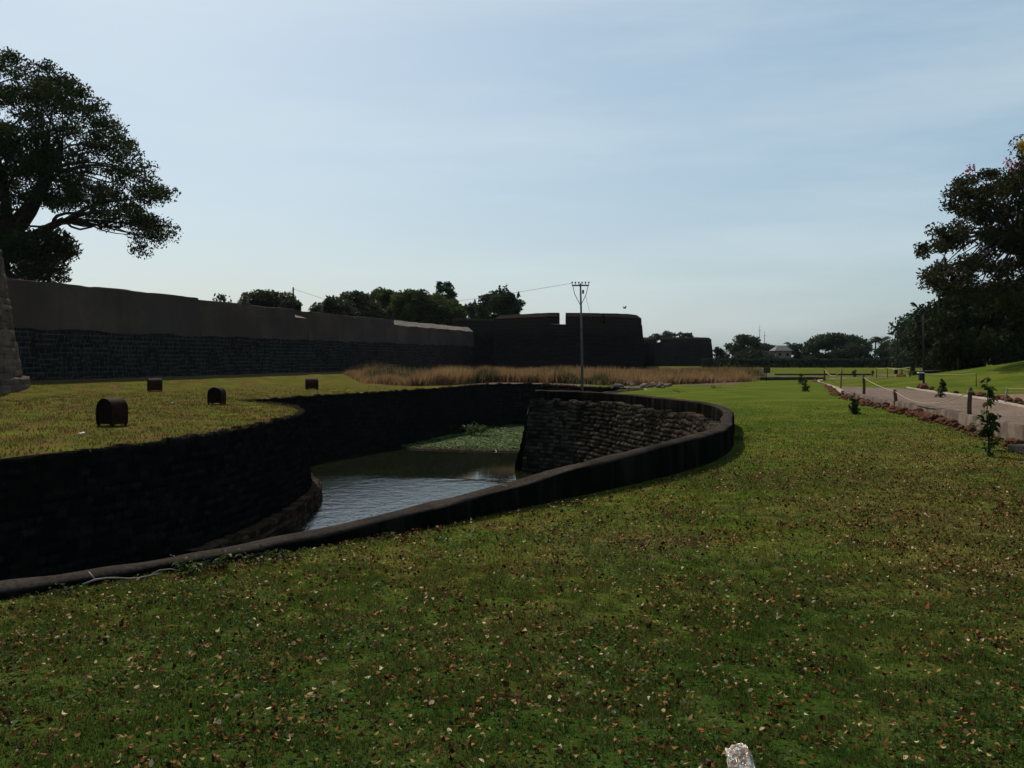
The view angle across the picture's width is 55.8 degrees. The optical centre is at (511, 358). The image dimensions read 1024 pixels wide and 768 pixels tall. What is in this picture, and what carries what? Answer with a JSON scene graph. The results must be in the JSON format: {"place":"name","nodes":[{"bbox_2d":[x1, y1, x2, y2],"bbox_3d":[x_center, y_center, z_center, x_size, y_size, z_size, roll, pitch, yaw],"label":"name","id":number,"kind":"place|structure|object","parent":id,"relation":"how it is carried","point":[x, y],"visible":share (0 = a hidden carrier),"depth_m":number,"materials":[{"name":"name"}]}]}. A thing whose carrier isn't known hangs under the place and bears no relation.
{"place":"outdoors","nodes":[
{"label":"outdoors","id":0,"kind":"place"},
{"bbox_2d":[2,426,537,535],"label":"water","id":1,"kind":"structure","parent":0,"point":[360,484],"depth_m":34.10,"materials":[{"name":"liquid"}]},
{"bbox_2d":[401,424,523,448],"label":"floating plants","id":2,"kind":"object","parent":1,"relation":"on","point":[496,439],"visible":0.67,"depth_m":48.39,"materials":[{"name":"plant"}]},
{"bbox_2d":[406,446,519,451],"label":"floating stalks","id":3,"kind":"object","parent":1,"relation":"on","point":[471,449],"visible":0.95,"depth_m":44.21,"materials":[{"name":"plant"}]},
{"bbox_2d":[450,421,501,435],"bbox_3d":[-1.869,3.834,51.742,2.528,0.967,1.665,0,0,-19],"label":"water shrub","id":4,"kind":"object","parent":1,"relation":"in","point":[472,429],"visible":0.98,"depth_m":51.55,"materials":[{"name":"green plant"}]},
{"bbox_2d":[0,360,1023,767],"bbox_3d":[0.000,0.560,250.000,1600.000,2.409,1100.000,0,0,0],"label":"ground","id":5,"kind":"structure","parent":0,"point":[1002,376],"depth_m":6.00,"materials":[{"name":"plant"}]},
{"bbox_2d":[0,250,30,392],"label":"corner tower","id":6,"kind":"structure","parent":5,"relation":"on","point":[13,378],"depth_m":42.08,"materials":[{"name":"stone"}]},
{"bbox_2d":[0,224,83,283],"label":"leafy tree","id":7,"kind":"object","parent":5,"relation":"on","point":[29,257],"visible":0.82,"depth_m":69.58,"materials":[{"name":"green plant"}]},
{"bbox_2d":[47,582,87,596],"bbox_3d":[-3.000,1.579,6.550,0.279,0.127,0.157,0,0,0],"label":"weed","id":8,"kind":"object","parent":5,"relation":"on","point":[65,590],"visible":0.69,"depth_m":6.53,"materials":[{"name":"green plant"}]},
{"bbox_2d":[0,46,181,265],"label":"rain tree","id":9,"kind":"object","parent":5,"relation":"on","point":[44,163],"visible":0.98,"depth_m":70.94,"materials":[{"name":"green plant"}]},
{"bbox_2d":[96,398,127,426],"bbox_3d":[-9.452,1.309,22.857,0.550,0.740,0.460,0,0,27],"label":"vent hood","id":10,"kind":"object","parent":5,"relation":"on","point":[112,412],"visible":0.91,"depth_m":22.72,"materials":[{"name":"metal"}]},
{"bbox_2d":[82,568,180,584],"bbox_3d":[-2.696,1.540,6.874,0.657,0.086,0.107,0,0,-24],"label":"fallen branch","id":11,"kind":"object","parent":5,"relation":"on","point":[95,579],"visible":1,"depth_m":6.85,"materials":[{"name":"wood"}]},
{"bbox_2d":[147,378,162,391],"bbox_3d":[-17.324,1.322,46.897,0.620,0.720,0.700,0,0,-28],"label":"vent hood","id":12,"kind":"object","parent":5,"relation":"on","point":[154,384],"visible":0.9,"depth_m":46.65,"materials":[{"name":"metal"}]},
{"bbox_2d":[170,554,212,575],"bbox_3d":[-2.381,1.553,7.121,0.331,0.222,0.175,0,0,0],"label":"weed","id":13,"kind":"object","parent":5,"relation":"on","point":[202,564],"visible":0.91,"depth_m":7.11,"materials":[{"name":"green plant"}]},
{"bbox_2d":[185,550,233,570],"bbox_3d":[-2.283,1.550,7.291,0.404,0.197,0.180,0,0,0],"label":"weed","id":14,"kind":"object","parent":5,"relation":"on","point":[216,561],"visible":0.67,"depth_m":7.28,"materials":[{"name":"green plant"}]},
{"bbox_2d":[0,376,422,457],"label":"berm grass","id":15,"kind":"structure","parent":5,"relation":"on","point":[134,424],"depth_m":28.58,"materials":[{"name":"plant"}]},
{"bbox_2d":[207,387,225,404],"bbox_3d":[-10.252,1.336,33.580,0.500,0.680,0.460,0,0,4],"label":"vent hood","id":16,"kind":"object","parent":5,"relation":"on","point":[216,394],"visible":0.94,"depth_m":33.40,"materials":[{"name":"metal"}]},
{"bbox_2d":[212,293,231,301],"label":"leafy tree","id":17,"kind":"object","parent":5,"relation":"on","point":[220,297],"visible":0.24,"depth_m":109.49,"materials":[{"name":"green plant"}]},
{"bbox_2d":[7,277,473,380],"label":"fort wall","id":18,"kind":"structure","parent":5,"relation":"on","point":[66,331],"depth_m":61.50,"materials":[{"name":"stone"}]},
{"bbox_2d":[231,548,281,564],"bbox_3d":[-1.987,1.556,7.492,0.358,0.160,0.202,0,0,19],"label":"weed","id":19,"kind":"object","parent":5,"relation":"on","point":[247,557],"visible":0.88,"depth_m":7.50,"materials":[{"name":"green plant"}]},
{"bbox_2d":[237,289,296,309],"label":"leafy tree","id":20,"kind":"object","parent":5,"relation":"on","point":[263,298],"visible":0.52,"depth_m":127.10,"materials":[{"name":"green plant"}]},
{"bbox_2d":[260,545,302,560],"bbox_3d":[-1.832,1.562,7.680,0.351,0.164,0.185,0,0,0],"label":"weed","id":21,"kind":"object","parent":5,"relation":"on","point":[275,555],"visible":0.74,"depth_m":7.66,"materials":[{"name":"green plant"}]},
{"bbox_2d":[281,298,302,310],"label":"leafy tree","id":22,"kind":"object","parent":5,"relation":"on","point":[297,305],"visible":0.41,"depth_m":126.95,"materials":[{"name":"green plant"}]},
{"bbox_2d":[296,752,303,757],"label":"fallen leaf","id":23,"kind":"object","parent":5,"relation":"on","point":[299,755],"visible":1,"depth_m":3.84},
{"bbox_2d":[305,378,317,389],"bbox_3d":[-10.240,1.347,49.455,0.620,0.660,0.620,0,0,-16],"label":"vent hood","id":24,"kind":"object","parent":5,"relation":"on","point":[311,383],"visible":0.94,"depth_m":49.19,"materials":[{"name":"metal"}]},
{"bbox_2d":[0,383,629,580],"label":"moat wall","id":25,"kind":"structure","parent":5,"relation":"on","point":[63,512],"depth_m":19.93,"materials":[{"name":"stone"}]},
{"bbox_2d":[34,383,611,455],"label":"berm edge grass","id":26,"kind":"structure","parent":5,"relation":"on","point":[242,426],"depth_m":31.02,"materials":[{"name":"plant"}]},
{"bbox_2d":[308,295,359,316],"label":"leafy tree","id":27,"kind":"object","parent":5,"relation":"on","point":[329,305],"visible":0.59,"depth_m":133.02,"materials":[{"name":"green plant"}]},
{"bbox_2d":[279,287,434,328],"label":"wire pole","id":28,"kind":"object","parent":5,"relation":"on","point":[322,298],"visible":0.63,"depth_m":78.09,"materials":[{"name":"metal"}]},
{"bbox_2d":[339,290,384,317],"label":"leafy tree","id":29,"kind":"object","parent":5,"relation":"on","point":[361,301],"visible":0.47,"depth_m":147.28,"materials":[{"name":"green plant"}]},
{"bbox_2d":[368,287,394,318],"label":"leafy tree","id":30,"kind":"object","parent":5,"relation":"on","point":[381,295],"visible":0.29,"depth_m":156.97,"materials":[{"name":"green plant"}]},
{"bbox_2d":[381,532,401,539],"bbox_3d":[-1.064,1.582,8.571,0.203,0.108,0.131,0,0,0],"label":"weed","id":31,"kind":"object","parent":5,"relation":"on","point":[390,533],"visible":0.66,"depth_m":8.55,"materials":[{"name":"green plant"}]},
{"bbox_2d":[384,288,453,323],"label":"leafy tree","id":32,"kind":"object","parent":5,"relation":"on","point":[433,313],"visible":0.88,"depth_m":147.47,"materials":[{"name":"green plant"}]},
{"bbox_2d":[422,297,467,325],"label":"leafy tree","id":33,"kind":"object","parent":5,"relation":"on","point":[459,311],"visible":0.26,"depth_m":152.42,"materials":[{"name":"green plant"}]},
{"bbox_2d":[298,281,591,390],"bbox_3d":[-10.039,-0.752,58.276,0.814,5.306,42.273,0,0,-39],"label":"utility pole","id":34,"kind":"object","parent":5,"relation":"on","point":[581,331],"visible":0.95,"depth_m":41.96,"materials":[{"name":"metal"}]},
{"bbox_2d":[434,281,457,299],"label":"slender tree","id":35,"kind":"object","parent":5,"relation":"on","point":[447,288],"visible":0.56,"depth_m":164.15,"materials":[{"name":"green plant"}]},
{"bbox_2d":[452,318,494,368],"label":"curtain wall","id":36,"kind":"structure","parent":5,"relation":"on","point":[483,335],"depth_m":121.96,"materials":[{"name":"stone"}]},
{"bbox_2d":[462,299,490,318],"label":"leafy tree","id":37,"kind":"object","parent":5,"relation":"on","point":[469,310],"visible":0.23,"depth_m":157.45,"materials":[{"name":"green plant"}]},
{"bbox_2d":[473,283,525,318],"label":"leafy tree","id":38,"kind":"object","parent":5,"relation":"on","point":[506,303],"visible":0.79,"depth_m":137.69,"materials":[{"name":"green plant"}]},
{"bbox_2d":[0,414,1023,767],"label":"leaf litter","id":39,"kind":"object","parent":5,"relation":"on","point":[556,636],"visible":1,"depth_m":5.96,"materials":[{"name":"plant"}]},
{"bbox_2d":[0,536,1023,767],"bbox_3d":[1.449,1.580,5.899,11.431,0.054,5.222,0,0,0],"label":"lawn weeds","id":40,"kind":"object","parent":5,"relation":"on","point":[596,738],"visible":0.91,"depth_m":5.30,"materials":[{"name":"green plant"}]},
{"bbox_2d":[491,313,645,370],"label":"bastion","id":41,"kind":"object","parent":5,"relation":"on","point":[537,340],"visible":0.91,"depth_m":106.75,"materials":[{"name":"stone"}]},
{"bbox_2d":[515,388,719,472],"bbox_3d":[-0.253,3.078,21.017,10.429,3.244,60.244,0,0,21],"label":"moat revetment","id":42,"kind":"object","parent":5,"relation":"on","point":[557,433],"visible":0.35,"depth_m":33.64,"materials":[{"name":"stone"}]},
{"bbox_2d":[0,390,734,600],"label":"parapet","id":43,"kind":"structure","parent":42,"relation":"on","point":[654,462],"depth_m":10.40,"materials":[{"name":"stone"}]},
{"bbox_2d":[225,459,1023,564],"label":"lawn grass","id":44,"kind":"structure","parent":5,"relation":"on","point":[740,506],"depth_m":9.40,"materials":[{"name":"plant"}]},
{"bbox_2d":[657,330,675,339],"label":"leafy tree","id":45,"kind":"object","parent":5,"relation":"on","point":[666,334],"visible":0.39,"depth_m":249.15,"materials":[{"name":"green plant"}]},
{"bbox_2d":[643,337,713,365],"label":"bastion","id":46,"kind":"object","parent":5,"relation":"on","point":[678,351],"visible":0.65,"depth_m":199.05,"materials":[{"name":"stone"}]},
{"bbox_2d":[676,331,694,336],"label":"leafy tree","id":47,"kind":"object","parent":5,"relation":"on","point":[682,334],"visible":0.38,"depth_m":248.99,"materials":[{"name":"green plant"}]},
{"bbox_2d":[713,347,729,360],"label":"leafy tree","id":48,"kind":"object","parent":5,"relation":"on","point":[720,353],"visible":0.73,"depth_m":204.18,"materials":[{"name":"green plant"}]},
{"bbox_2d":[725,743,755,767],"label":"rough stone marker","id":49,"kind":"object","parent":5,"relation":"on","point":[738,755],"visible":1,"depth_m":3.67,"materials":[{"name":"stone"}]},
{"bbox_2d":[734,434,749,439],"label":"weed","id":50,"kind":"object","parent":5,"relation":"on","point":[742,438],"visible":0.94,"depth_m":18.88,"materials":[{"name":"green plant"}]},
{"bbox_2d":[724,333,763,357],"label":"leafy tree","id":51,"kind":"object","parent":5,"relation":"on","point":[742,341],"visible":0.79,"depth_m":198.18,"materials":[{"name":"green plant"}]},
{"bbox_2d":[734,346,765,361],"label":"leafy tree","id":52,"kind":"object","parent":5,"relation":"on","point":[750,353],"visible":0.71,"depth_m":184.62,"materials":[{"name":"green plant"}]},
{"bbox_2d":[763,367,769,380],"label":"sign board","id":53,"kind":"object","parent":5,"relation":"on","point":[766,370],"visible":0.94,"depth_m":65.94,"materials":[{"name":"paint"}]},
{"bbox_2d":[760,342,775,349],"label":"leafy tree","id":54,"kind":"object","parent":5,"relation":"on","point":[766,345],"visible":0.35,"depth_m":222.30,"materials":[{"name":"green plant"}]},
{"bbox_2d":[764,351,778,365],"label":"leafy tree","id":55,"kind":"object","parent":5,"relation":"on","point":[769,355],"visible":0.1,"depth_m":188.50,"materials":[{"name":"green plant"}]},
{"bbox_2d":[755,377,822,379],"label":"stone bank","id":56,"kind":"structure","parent":5,"relation":"on","point":[786,378],"depth_m":70.03,"materials":[{"name":"stone"}]},
{"bbox_2d":[782,342,796,347],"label":"palm tree","id":57,"kind":"object","parent":5,"relation":"on","point":[788,344],"visible":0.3,"depth_m":215.00,"materials":[{"name":"green plant"}]},
{"bbox_2d":[788,343,804,360],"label":"leafy tree","id":58,"kind":"object","parent":5,"relation":"on","point":[796,352],"visible":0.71,"depth_m":203.73,"materials":[{"name":"green plant"}]},
{"bbox_2d":[797,373,804,384],"bbox_3d":[17.057,1.218,57.015,0.441,0.698,0.485,0,0,41],"label":"sapling","id":59,"kind":"object","parent":5,"relation":"on","point":[800,379],"visible":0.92,"depth_m":57.01,"materials":[{"name":"green plant"}]},
{"bbox_2d":[801,378,809,391],"bbox_3d":[13.988,1.278,46.108,0.470,0.678,0.465,0,0,0],"label":"sapling","id":60,"kind":"object","parent":5,"relation":"on","point":[805,387],"visible":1,"depth_m":46.06,"materials":[{"name":"green plant"}]},
{"bbox_2d":[800,349,818,358],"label":"leafy tree","id":61,"kind":"object","parent":5,"relation":"on","point":[805,353],"visible":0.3,"depth_m":198.97,"materials":[{"name":"green plant"}]},
{"bbox_2d":[803,351,840,362],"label":"leafy tree","id":62,"kind":"object","parent":5,"relation":"on","point":[820,355],"visible":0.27,"depth_m":188.09,"materials":[{"name":"green plant"}]},
{"bbox_2d":[774,373,870,374],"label":"stone bank","id":63,"kind":"structure","parent":5,"relation":"on","point":[823,374],"depth_m":92.11,"materials":[{"name":"stone"}]},
{"bbox_2d":[803,332,872,351],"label":"leafy tree","id":64,"kind":"object","parent":5,"relation":"on","point":[828,341],"visible":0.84,"depth_m":190.24,"materials":[{"name":"green plant"}]},
{"bbox_2d":[700,357,986,367],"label":"hedge","id":65,"kind":"object","parent":5,"relation":"on","point":[810,363],"visible":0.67,"depth_m":167.44,"materials":[{"name":"green plant"}]},
{"bbox_2d":[818,377,874,392],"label":"path kerb","id":66,"kind":"structure","parent":5,"relation":"on","point":[838,389],"depth_m":56.67,"materials":[{"name":"concrete"}]},
{"bbox_2d":[828,342,876,366],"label":"leafy tree","id":67,"kind":"object","parent":5,"relation":"on","point":[850,350],"visible":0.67,"depth_m":186.39,"materials":[{"name":"green plant"}]},
{"bbox_2d":[848,392,861,413],"bbox_3d":[9.841,1.295,27.750,0.417,0.663,0.422,0,0,0],"label":"sapling","id":68,"kind":"object","parent":5,"relation":"on","point":[854,408],"visible":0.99,"depth_m":27.70,"materials":[{"name":"green plant"}]},
{"bbox_2d":[689,392,1023,468],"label":"lawn grass","id":69,"kind":"structure","parent":5,"relation":"on","point":[827,438],"depth_m":19.61,"materials":[{"name":"plant"}]},
{"bbox_2d":[862,375,865,393],"bbox_3d":[14.404,1.250,39.605,0.141,1.105,0.141,0,0,0],"label":"fence post","id":70,"kind":"object","parent":5,"relation":"on","point":[863,382],"visible":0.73,"depth_m":39.55,"materials":[{"name":"brown wood"}]},
{"bbox_2d":[868,338,880,363],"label":"palm tree","id":71,"kind":"object","parent":5,"relation":"on","point":[878,343],"visible":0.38,"depth_m":199.89,"materials":[{"name":"green plant"}]},
{"bbox_2d":[869,336,891,346],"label":"palm tree","id":72,"kind":"object","parent":5,"relation":"on","point":[885,338],"visible":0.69,"depth_m":194.91,"materials":[{"name":"green plant"}]},
{"bbox_2d":[873,341,893,365],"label":"leafy tree","id":73,"kind":"object","parent":5,"relation":"on","point":[880,352],"visible":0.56,"depth_m":178.60,"materials":[{"name":"green plant"}]},
{"bbox_2d":[889,322,897,376],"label":"street lamp","id":74,"kind":"object","parent":5,"relation":"on","point":[895,370],"visible":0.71,"depth_m":77.96,"materials":[{"name":"metal"}]},
{"bbox_2d":[893,390,897,405],"bbox_3d":[12.290,1.399,31.005,0.147,0.807,0.141,0,0,0],"label":"fence post","id":75,"kind":"object","parent":5,"relation":"on","point":[895,395],"visible":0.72,"depth_m":30.95,"materials":[{"name":"brown wood"}]},
{"bbox_2d":[883,311,919,370],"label":"shade tree","id":76,"kind":"object","parent":5,"relation":"on","point":[904,330],"visible":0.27,"depth_m":117.88,"materials":[{"name":"green plant"}]},
{"bbox_2d":[898,407,907,412],"bbox_3d":[11.379,1.532,28.111,0.298,0.256,0.297,-25,-33,13],"label":"laterite rock","id":77,"kind":"object","parent":5,"relation":"on","point":[902,409],"visible":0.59,"depth_m":28.01,"materials":[{"name":"stone"}]},
{"bbox_2d":[912,407,923,411],"bbox_3d":[11.496,1.522,27.478,0.317,0.285,0.427,22,-28,5],"label":"laterite rock","id":78,"kind":"object","parent":5,"relation":"on","point":[917,409],"visible":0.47,"depth_m":27.36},
{"bbox_2d":[910,302,926,384],"bbox_3d":[19.324,-0.610,45.990,0.726,4.113,0.240,0,0,0],"label":"street lamp","id":79,"kind":"object","parent":5,"relation":"on","point":[921,375],"visible":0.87,"depth_m":45.96,"materials":[{"name":"metal"}]},
{"bbox_2d":[920,384,927,388],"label":"laterite rock","id":80,"kind":"object","parent":5,"relation":"on","point":[923,386],"visible":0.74,"depth_m":43.62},
{"bbox_2d":[905,300,946,371],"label":"shade tree","id":81,"kind":"object","parent":5,"relation":"on","point":[917,341],"visible":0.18,"depth_m":92.23,"materials":[{"name":"green plant"}]},
{"bbox_2d":[920,370,940,373],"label":"stone slab","id":82,"kind":"structure","parent":5,"relation":"on","point":[931,371],"depth_m":61.74,"materials":[{"name":"stone"}]},
{"bbox_2d":[928,414,938,420],"bbox_3d":[10.742,1.536,24.600,0.320,0.226,0.372,-25,-42,27],"label":"laterite rock","id":83,"kind":"object","parent":5,"relation":"on","point":[932,417],"visible":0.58,"depth_m":24.48,"materials":[{"name":"stone"}]},
{"bbox_2d":[844,391,1023,440],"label":"path wall","id":84,"kind":"structure","parent":5,"relation":"on","point":[1010,429],"depth_m":22.99,"materials":[{"name":"concrete"}]},
{"bbox_2d":[934,376,946,397],"bbox_3d":[14.978,1.100,33.767,0.404,0.951,0.399,0,0,32],"label":"sapling","id":85,"kind":"object","parent":5,"relation":"on","point":[942,386],"visible":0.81,"depth_m":33.72,"materials":[{"name":"green plant"}]},
{"bbox_2d":[946,419,958,423],"bbox_3d":[10.524,1.547,23.106,0.306,0.200,0.251,15,-19,10],"label":"laterite rock","id":86,"kind":"object","parent":5,"relation":"on","point":[952,421],"visible":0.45,"depth_m":23.03,"materials":[{"name":"stone"}]},
{"bbox_2d":[952,422,960,427],"bbox_3d":[10.226,1.555,22.253,0.201,0.161,0.191,19,-8,17],"label":"laterite rock","id":87,"kind":"object","parent":5,"relation":"on","point":[956,425],"visible":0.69,"depth_m":22.19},
{"bbox_2d":[920,282,996,371],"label":"shade tree","id":88,"kind":"object","parent":5,"relation":"on","point":[946,320],"visible":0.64,"depth_m":74.16,"materials":[{"name":"green plant"}]},
{"bbox_2d":[907,387,1023,407],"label":"path kerb","id":89,"kind":"structure","parent":5,"relation":"on","point":[1007,403],"depth_m":31.91,"materials":[{"name":"concrete"}]},
{"bbox_2d":[912,134,1023,309],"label":"flame tree","id":90,"kind":"object","parent":5,"relation":"on","point":[1004,234],"visible":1,"depth_m":57.09,"materials":[{"name":"green plant"}]},
{"bbox_2d":[967,387,972,413],"bbox_3d":[10.691,1.239,22.605,0.142,1.127,0.131,0,0,0],"label":"fence post","id":91,"kind":"object","parent":5,"relation":"on","point":[969,402],"visible":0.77,"depth_m":22.56,"materials":[{"name":"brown wood"}]},
{"bbox_2d":[896,392,967,403],"bbox_3d":[11.491,1.016,26.800,0.019,0.508,8.550,0,0,11],"label":"rope","id":92,"kind":"object","parent":91,"relation":"attached to","point":[932,403],"visible":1,"depth_m":26.22,"materials":[{"name":"fabric"}]},
{"bbox_2d":[967,426,976,431],"bbox_3d":[9.885,1.552,20.773,0.217,0.192,0.182,-3,20,19],"label":"laterite rock","id":93,"kind":"object","parent":5,"relation":"on","point":[972,428],"visible":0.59,"depth_m":20.72,"materials":[{"name":"stone"}]},
{"bbox_2d":[975,392,985,396],"bbox_3d":[16.085,1.273,33.191,0.339,0.276,0.381,-7,10,3],"label":"laterite rock","id":94,"kind":"object","parent":5,"relation":"on","point":[980,394],"visible":0.56,"depth_m":33.06,"materials":[{"name":"stone"}]},
{"bbox_2d":[969,377,1005,456],"bbox_3d":[7.777,0.966,15.803,0.524,1.329,0.428,0,0,0],"label":"sapling","id":95,"kind":"object","parent":5,"relation":"on","point":[987,429],"visible":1,"depth_m":15.78,"materials":[{"name":"green plant"}]},
{"bbox_2d":[962,279,1023,364],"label":"shade tree","id":96,"kind":"object","parent":5,"relation":"on","point":[1001,341],"visible":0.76,"depth_m":70.28,"materials":[{"name":"green plant"}]},
{"bbox_2d":[1000,395,1010,400],"bbox_3d":[15.298,1.255,29.946,0.334,0.287,0.257,0,0,-14],"label":"laterite rock","id":97,"kind":"object","parent":5,"relation":"on","point":[1002,398],"visible":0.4,"depth_m":29.88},
{"bbox_2d":[1004,388,1007,402],"bbox_3d":[14.046,1.199,27.500,0.134,0.726,0.072,0,0,0],"label":"fence post","id":98,"kind":"object","parent":5,"relation":"on","point":[1006,393],"visible":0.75,"depth_m":27.48,"materials":[{"name":"wood"}]},
{"bbox_2d":[999,394,1023,400],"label":"soil","id":99,"kind":"structure","parent":5,"relation":"on","point":[1012,396],"depth_m":34.36,"materials":[{"name":"soil"}]},
{"bbox_2d":[1007,444,1023,454],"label":"stone slab","id":100,"kind":"object","parent":5,"relation":"on","point":[1017,448],"depth_m":16.28,"materials":[{"name":"stone"}]},
{"bbox_2d":[1009,439,1023,443],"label":"laterite rock","id":101,"kind":"object","parent":5,"relation":"on","point":[1015,441],"visible":0.52,"depth_m":17.42,"materials":[{"name":"stone"}]},
{"bbox_2d":[1013,397,1022,403],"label":"laterite rock","id":102,"kind":"object","parent":5,"relation":"on","point":[1016,399],"visible":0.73,"depth_m":28.66,"materials":[{"name":"stone"}]},
{"bbox_2d":[0,0,1023,398],"label":"sky","id":103,"kind":"structure","parent":0,"point":[719,171],"materials":[{"name":"blue"}]},
{"bbox_2d":[342,360,765,385],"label":"dry grass","id":104,"kind":"structure","parent":0,"point":[454,375],"depth_m":63.68,"materials":[{"name":"plant"}]},
{"bbox_2d":[769,345,792,365],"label":"house","id":105,"kind":"structure","parent":0,"point":[781,351],"depth_m":198.00,"materials":[{"name":"white paint"}]},
{"bbox_2d":[826,377,1023,422],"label":"path","id":106,"kind":"structure","parent":0,"point":[1010,413],"depth_m":30.68,"materials":[{"name":"concrete"}]},
{"bbox_3d":[21.120,1.080,44.000,0.048,0.820,0.048,0,0,0],"label":"fence post","id":107,"kind":"object","parent":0,"visible":0},
{"bbox_2d":[925,373,970,374],"bbox_3d":[20.550,0.736,45.500,0.030,0.101,3.212,0,0,-21],"label":"rope","id":108,"kind":"object","parent":107,"relation":"attached to","point":[950,374],"visible":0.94,"depth_m":45.40,"materials":[{"name":"fabric"}]}
]}

